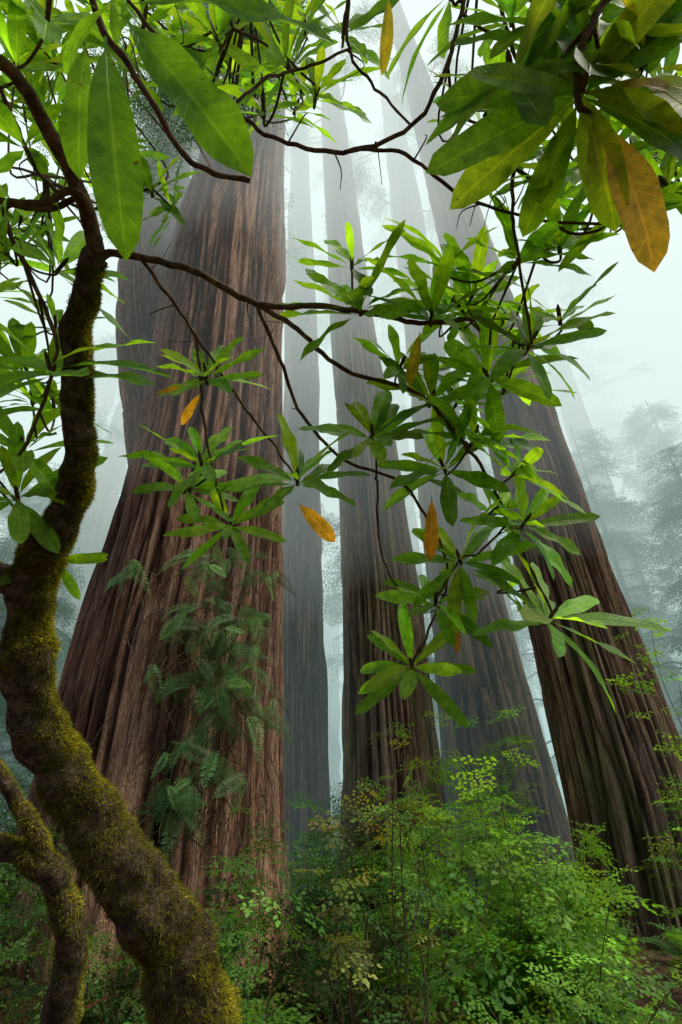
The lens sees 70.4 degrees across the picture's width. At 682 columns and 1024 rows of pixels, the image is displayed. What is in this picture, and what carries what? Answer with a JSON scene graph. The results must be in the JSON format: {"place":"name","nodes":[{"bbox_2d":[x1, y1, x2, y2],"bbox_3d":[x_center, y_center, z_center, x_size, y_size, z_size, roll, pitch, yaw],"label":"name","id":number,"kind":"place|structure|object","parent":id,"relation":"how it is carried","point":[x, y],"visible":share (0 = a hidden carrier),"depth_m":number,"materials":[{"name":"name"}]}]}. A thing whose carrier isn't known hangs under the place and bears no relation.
{"place":"outdoors","nodes":[
{"label":"outdoors","id":0,"kind":"place"},
{"bbox_2d":[0,805,681,1023],"bbox_3d":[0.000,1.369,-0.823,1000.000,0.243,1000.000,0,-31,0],"label":"ground","id":1,"kind":"structure","parent":0,"point":[676,990],"depth_m":5.01,"materials":[{"name":"green plant"}]},
{"bbox_2d":[0,789,28,870],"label":"understory bush","id":2,"kind":"object","parent":1,"relation":"on","point":[4,820],"depth_m":7.15,"materials":[{"name":"green plant"}]},
{"bbox_2d":[0,412,62,555],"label":"redwood tree","id":3,"kind":"object","parent":1,"relation":"on","point":[29,415],"visible":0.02,"depth_m":47.44,"materials":[{"name":"grey plant"}]},
{"bbox_2d":[0,807,63,942],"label":"huckleberry bush","id":4,"kind":"object","parent":1,"relation":"on","point":[5,818],"visible":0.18,"depth_m":4.59,"materials":[{"name":"green plant"}]},
{"bbox_2d":[0,470,67,823],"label":"young conifer tree","id":5,"kind":"object","parent":1,"relation":"on","point":[35,507],"visible":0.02,"depth_m":16.96,"materials":[{"name":"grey plant"}]},
{"bbox_2d":[0,643,69,827],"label":"young conifer tree","id":6,"kind":"object","parent":1,"relation":"on","point":[59,679],"visible":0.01,"depth_m":14.91,"materials":[{"name":"green plant"}]},
{"bbox_2d":[0,534,85,863],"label":"young conifer tree","id":7,"kind":"object","parent":1,"relation":"on","point":[20,779],"visible":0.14,"depth_m":12.48,"materials":[{"name":"grey plant"}]},
{"bbox_2d":[0,856,105,1023],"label":"huckleberry bush","id":8,"kind":"object","parent":1,"relation":"on","point":[9,948],"visible":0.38,"depth_m":3.33,"materials":[{"name":"green plant"}]},
{"bbox_2d":[0,390,126,533],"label":"redwood tree","id":9,"kind":"object","parent":1,"relation":"on","point":[115,403],"visible":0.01,"depth_m":38.48,"materials":[{"name":"grey plant"}]},
{"bbox_2d":[0,243,127,734],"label":"redwood tree","id":10,"kind":"object","parent":1,"relation":"on","point":[105,393],"visible":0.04,"depth_m":28.31,"materials":[{"name":"grey plant"}]},
{"bbox_2d":[0,965,134,1023],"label":"dry bracken fern","id":11,"kind":"object","parent":1,"relation":"on","point":[8,974],"visible":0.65,"depth_m":2.86,"materials":[{"name":"brown plant"}]},
{"bbox_2d":[0,176,191,830],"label":"redwood tree","id":12,"kind":"object","parent":1,"relation":"on","point":[98,513],"visible":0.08,"depth_m":21.73,"materials":[{"name":"grey plant"}]},
{"bbox_2d":[0,851,199,1023],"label":"huckleberry bush","id":13,"kind":"object","parent":1,"relation":"on","point":[24,1001],"visible":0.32,"depth_m":3.15,"materials":[{"name":"green plant"}]},
{"bbox_2d":[116,973,145,1023],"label":"huckleberry bush","id":14,"kind":"object","parent":1,"relation":"on","point":[133,1009],"visible":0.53,"depth_m":2.06,"materials":[{"name":"green plant"}]},
{"bbox_2d":[25,898,280,1023],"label":"huckleberry bush","id":15,"kind":"object","parent":1,"relation":"on","point":[122,1003],"visible":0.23,"depth_m":2.89,"materials":[{"name":"green plant"}]},
{"bbox_2d":[0,0,309,1023],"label":"redwood tree","id":16,"kind":"object","parent":1,"relation":"on","point":[232,234],"visible":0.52,"depth_m":6.94,"materials":[{"name":"brown plant"}]},
{"bbox_2d":[117,576,276,888],"bbox_3d":[-1.682,2.084,5.132,1.984,3.057,0.362,0,-31,0],"label":"climbing vine","id":17,"kind":"object","parent":16,"relation":"attached to","point":[205,825],"visible":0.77,"depth_m":4.91,"materials":[{"name":"green plant"}]},
{"bbox_2d":[88,547,322,840],"bbox_3d":[-1.565,1.731,5.406,2.766,3.223,0.708,0,-31,0],"label":"hanging fern","id":18,"kind":"object","parent":16,"relation":"attached to","point":[192,766],"visible":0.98,"depth_m":5.09,"materials":[{"name":"green plant"}]},
{"bbox_2d":[51,874,298,1023],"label":"huckleberry bush","id":19,"kind":"object","parent":1,"relation":"on","point":[225,963],"visible":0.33,"depth_m":2.99,"materials":[{"name":"green plant"}]},
{"bbox_2d":[180,868,337,1023],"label":"huckleberry bush","id":20,"kind":"object","parent":1,"relation":"on","point":[256,986],"visible":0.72,"depth_m":2.44,"materials":[{"name":"green plant"}]},
{"bbox_2d":[195,831,344,1023],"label":"huckleberry bush","id":21,"kind":"object","parent":1,"relation":"on","point":[246,878],"visible":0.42,"depth_m":3.47,"materials":[{"name":"green plant"}]},
{"bbox_2d":[282,297,330,655],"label":"redwood tree","id":22,"kind":"object","parent":1,"relation":"on","point":[283,358],"visible":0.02,"depth_m":45.24,"materials":[{"name":"grey plant"}]},
{"bbox_2d":[294,840,338,904],"bbox_3d":[0.624,7.040,9.525,2.872,1.677,2.633,-13,-33,21],"label":"understory bush","id":23,"kind":"object","parent":1,"relation":"on","point":[323,855],"visible":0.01,"depth_m":9.39,"materials":[{"name":"green plant"}]},
{"bbox_2d":[282,53,360,897],"bbox_3d":[-2.514,-11.963,21.041,5.990,45.982,7.716,-15,-34,23],"label":"redwood tree","id":24,"kind":"object","parent":1,"relation":"on","point":[305,677],"visible":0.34,"depth_m":13.17,"materials":[{"name":"grey plant"}]},
{"bbox_2d":[235,850,420,1023],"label":"huckleberry bush","id":25,"kind":"object","parent":1,"relation":"on","point":[319,1012],"visible":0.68,"depth_m":3.09,"materials":[{"name":"green plant"}]},
{"bbox_2d":[256,781,402,1023],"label":"huckleberry bush","id":26,"kind":"object","parent":1,"relation":"on","point":[344,975],"visible":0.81,"depth_m":2.88,"materials":[{"name":"green plant"}]},
{"bbox_2d":[320,350,343,830],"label":"redwood tree","id":27,"kind":"object","parent":1,"relation":"on","point":[334,750],"visible":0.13,"depth_m":37.19,"materials":[{"name":"plant"}]},
{"bbox_2d":[330,790,341,864],"bbox_3d":[-0.037,9.964,15.205,2.412,2.123,2.386,16,-35,-25],"label":"understory bush","id":28,"kind":"object","parent":1,"relation":"on","point":[336,793],"visible":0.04,"depth_m":15.36,"materials":[{"name":"green plant"}]},
{"bbox_2d":[0,0,681,1023],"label":"rhododendron tree","id":29,"kind":"object","parent":1,"relation":"on","point":[572,52],"visible":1,"depth_m":1.37,"materials":[{"name":"green plant"}]},
{"bbox_2d":[286,793,419,936],"bbox_3d":[-0.222,5.587,7.582,2.323,2.101,3.204,-23,-38,33],"label":"understory bush","id":30,"kind":"object","parent":1,"relation":"on","point":[318,862],"visible":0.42,"depth_m":7.61,"materials":[{"name":"green plant"}]},
{"bbox_2d":[286,148,438,729],"bbox_3d":[0.481,-9.353,27.629,9.679,48.315,10.460,0,-31,0],"label":"redwood tree","id":31,"kind":"object","parent":1,"relation":"on","point":[321,330],"visible":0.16,"depth_m":25.92,"materials":[{"name":"grey plant"}]},
{"bbox_2d":[284,14,464,924],"bbox_3d":[-1.095,-12.552,19.993,7.067,45.912,7.858,-8,-32,13],"label":"redwood tree","id":32,"kind":"object","parent":1,"relation":"on","point":[386,725],"visible":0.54,"depth_m":10.72,"materials":[{"name":"brown plant"}]},
{"bbox_2d":[283,810,471,1023],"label":"huckleberry bush","id":33,"kind":"object","parent":1,"relation":"on","point":[386,988],"visible":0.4,"depth_m":4.19,"materials":[{"name":"green plant"}]},
{"bbox_2d":[326,209,440,757],"bbox_3d":[3.966,-6.832,31.816,10.403,48.331,9.701,17,-35,-26],"label":"redwood tree","id":34,"kind":"object","parent":1,"relation":"on","point":[398,397],"visible":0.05,"depth_m":28.60,"materials":[{"name":"grey plant"}]},
{"bbox_2d":[312,747,490,1023],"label":"huckleberry bush","id":35,"kind":"object","parent":1,"relation":"on","point":[395,1005],"visible":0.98,"depth_m":2.70,"materials":[{"name":"green plant"}]},
{"bbox_2d":[310,44,577,908],"bbox_3d":[3.158,-11.611,21.559,7.721,45.912,7.469,23,-38,-33],"label":"redwood tree","id":36,"kind":"object","parent":1,"relation":"on","point":[500,672],"visible":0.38,"depth_m":11.36,"materials":[{"name":"grey plant"}]},
{"bbox_2d":[355,762,540,988],"bbox_3d":[1.056,3.999,5.441,2.066,2.157,2.210,-17,-35,26],"label":"huckleberry bush","id":37,"kind":"object","parent":1,"relation":"on","point":[420,853],"visible":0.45,"depth_m":5.29,"materials":[{"name":"green plant"}]},
{"bbox_2d":[377,151,553,710],"bbox_3d":[5.649,-9.132,27.985,10.128,48.326,10.101,-25,-39,35],"label":"redwood tree","id":38,"kind":"object","parent":1,"relation":"on","point":[481,459],"visible":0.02,"depth_m":24.65,"materials":[{"name":"plant"}]},
{"bbox_2d":[404,260,540,690],"bbox_3d":[9.435,-4.491,35.700,10.371,48.341,11.322,0,-31,0],"label":"redwood tree","id":39,"kind":"object","parent":1,"relation":"on","point":[524,667],"visible":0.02,"depth_m":29.62,"materials":[{"name":"plant"}]},
{"bbox_2d":[369,805,582,1023],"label":"huckleberry bush","id":40,"kind":"object","parent":1,"relation":"on","point":[457,987],"visible":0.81,"depth_m":3.15,"materials":[{"name":"green plant"}]},
{"bbox_2d":[412,691,565,957],"bbox_3d":[1.977,4.029,6.432,1.879,3.123,2.132,-22,-37,32],"label":"maple sapling","id":41,"kind":"object","parent":1,"relation":"on","point":[488,769],"visible":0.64,"depth_m":6.79,"materials":[{"name":"green plant"}]},
{"bbox_2d":[315,0,681,952],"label":"redwood tree","id":42,"kind":"object","parent":1,"relation":"on","point":[617,814],"visible":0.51,"depth_m":8.12,"materials":[{"name":"brown plant"}]},
{"bbox_2d":[479,424,558,776],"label":"young conifer tree","id":43,"kind":"object","parent":1,"relation":"on","point":[526,635],"visible":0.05,"depth_m":20.63,"materials":[{"name":"grey plant"}]},
{"bbox_2d":[408,717,639,1023],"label":"huckleberry bush","id":44,"kind":"object","parent":1,"relation":"on","point":[524,926],"visible":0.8,"depth_m":3.36,"materials":[{"name":"green plant"}]},
{"bbox_2d":[480,425,568,820],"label":"redwood tree","id":45,"kind":"object","parent":1,"relation":"on","point":[530,684],"visible":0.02,"depth_m":37.08,"materials":[{"name":"plant"}]},
{"bbox_2d":[524,1017,544,1023],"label":"huckleberry bush","id":46,"kind":"object","parent":1,"relation":"on","point":[532,1019],"visible":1,"depth_m":1.88,"materials":[{"name":"green plant"}]},
{"bbox_2d":[492,1008,586,1023],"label":"huckleberry bush","id":47,"kind":"object","parent":1,"relation":"on","point":[510,1021],"visible":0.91,"depth_m":2.56,"materials":[{"name":"green plant"}]},
{"bbox_2d":[451,755,681,1021],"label":"huckleberry bush","id":48,"kind":"object","parent":1,"relation":"on","point":[514,818],"visible":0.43,"depth_m":4.11,"materials":[{"name":"green plant"}]},
{"bbox_2d":[486,183,681,739],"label":"redwood tree","id":49,"kind":"object","parent":1,"relation":"on","point":[575,415],"visible":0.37,"depth_m":25.72,"materials":[{"name":"plant"}]},
{"bbox_2d":[492,829,681,1023],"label":"huckleberry bush","id":50,"kind":"object","parent":1,"relation":"on","point":[646,977],"visible":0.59,"depth_m":3.13,"materials":[{"name":"green plant"}]},
{"bbox_2d":[515,965,680,1023],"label":"huckleberry bush","id":51,"kind":"object","parent":1,"relation":"on","point":[636,1004],"visible":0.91,"depth_m":2.75,"materials":[{"name":"green plant"}]},
{"bbox_2d":[515,260,681,661],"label":"redwood tree","id":52,"kind":"object","parent":1,"relation":"on","point":[608,423],"visible":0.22,"depth_m":34.69,"materials":[{"name":"plant"}]},
{"bbox_2d":[533,837,678,1018],"bbox_3d":[2.452,3.975,4.636,1.352,1.457,1.555,25,-39,-35],"label":"huckleberry bush","id":53,"kind":"object","parent":1,"relation":"on","point":[629,914],"visible":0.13,"depth_m":4.44,"materials":[{"name":"green plant"}]},
{"bbox_2d":[560,304,681,679],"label":"redwood tree","id":54,"kind":"object","parent":1,"relation":"on","point":[616,481],"visible":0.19,"depth_m":42.55,"materials":[{"name":"plant"}]},
{"bbox_2d":[569,426,681,734],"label":"young conifer tree","id":55,"kind":"object","parent":1,"relation":"on","point":[609,541],"visible":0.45,"depth_m":17.75,"materials":[{"name":"green plant"}]},
{"bbox_2d":[614,708,681,873],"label":"maple sapling","id":56,"kind":"object","parent":1,"relation":"on","point":[670,795],"visible":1,"depth_m":5.30,"materials":[{"name":"green plant"}]},
{"bbox_2d":[618,400,681,690],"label":"young conifer tree","id":57,"kind":"object","parent":1,"relation":"on","point":[664,438],"visible":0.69,"depth_m":21.93,"materials":[{"name":"green plant"}]},
{"bbox_2d":[637,442,681,720],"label":"young conifer tree","id":58,"kind":"object","parent":1,"relation":"on","point":[667,517],"visible":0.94,"depth_m":15.78,"materials":[{"name":"green plant"}]},
{"bbox_2d":[640,928,681,981],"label":"sword fern","id":59,"kind":"object","parent":1,"relation":"on","point":[678,944],"visible":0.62,"depth_m":5.36,"materials":[{"name":"green plant"}]},
{"bbox_2d":[648,666,681,824],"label":"maple sapling","id":60,"kind":"object","parent":1,"relation":"on","point":[659,778],"visible":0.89,"depth_m":5.70,"materials":[{"name":"green plant"}]},
{"bbox_2d":[665,952,681,969],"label":"sword fern","id":61,"kind":"object","parent":1,"relation":"on","point":[672,956],"visible":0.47,"depth_m":3.82,"materials":[{"name":"green plant"}]},
{"bbox_2d":[0,0,681,801],"label":"sky","id":62,"kind":"structure","parent":0,"point":[646,323],"materials":[{"name":"white"}]}
]}

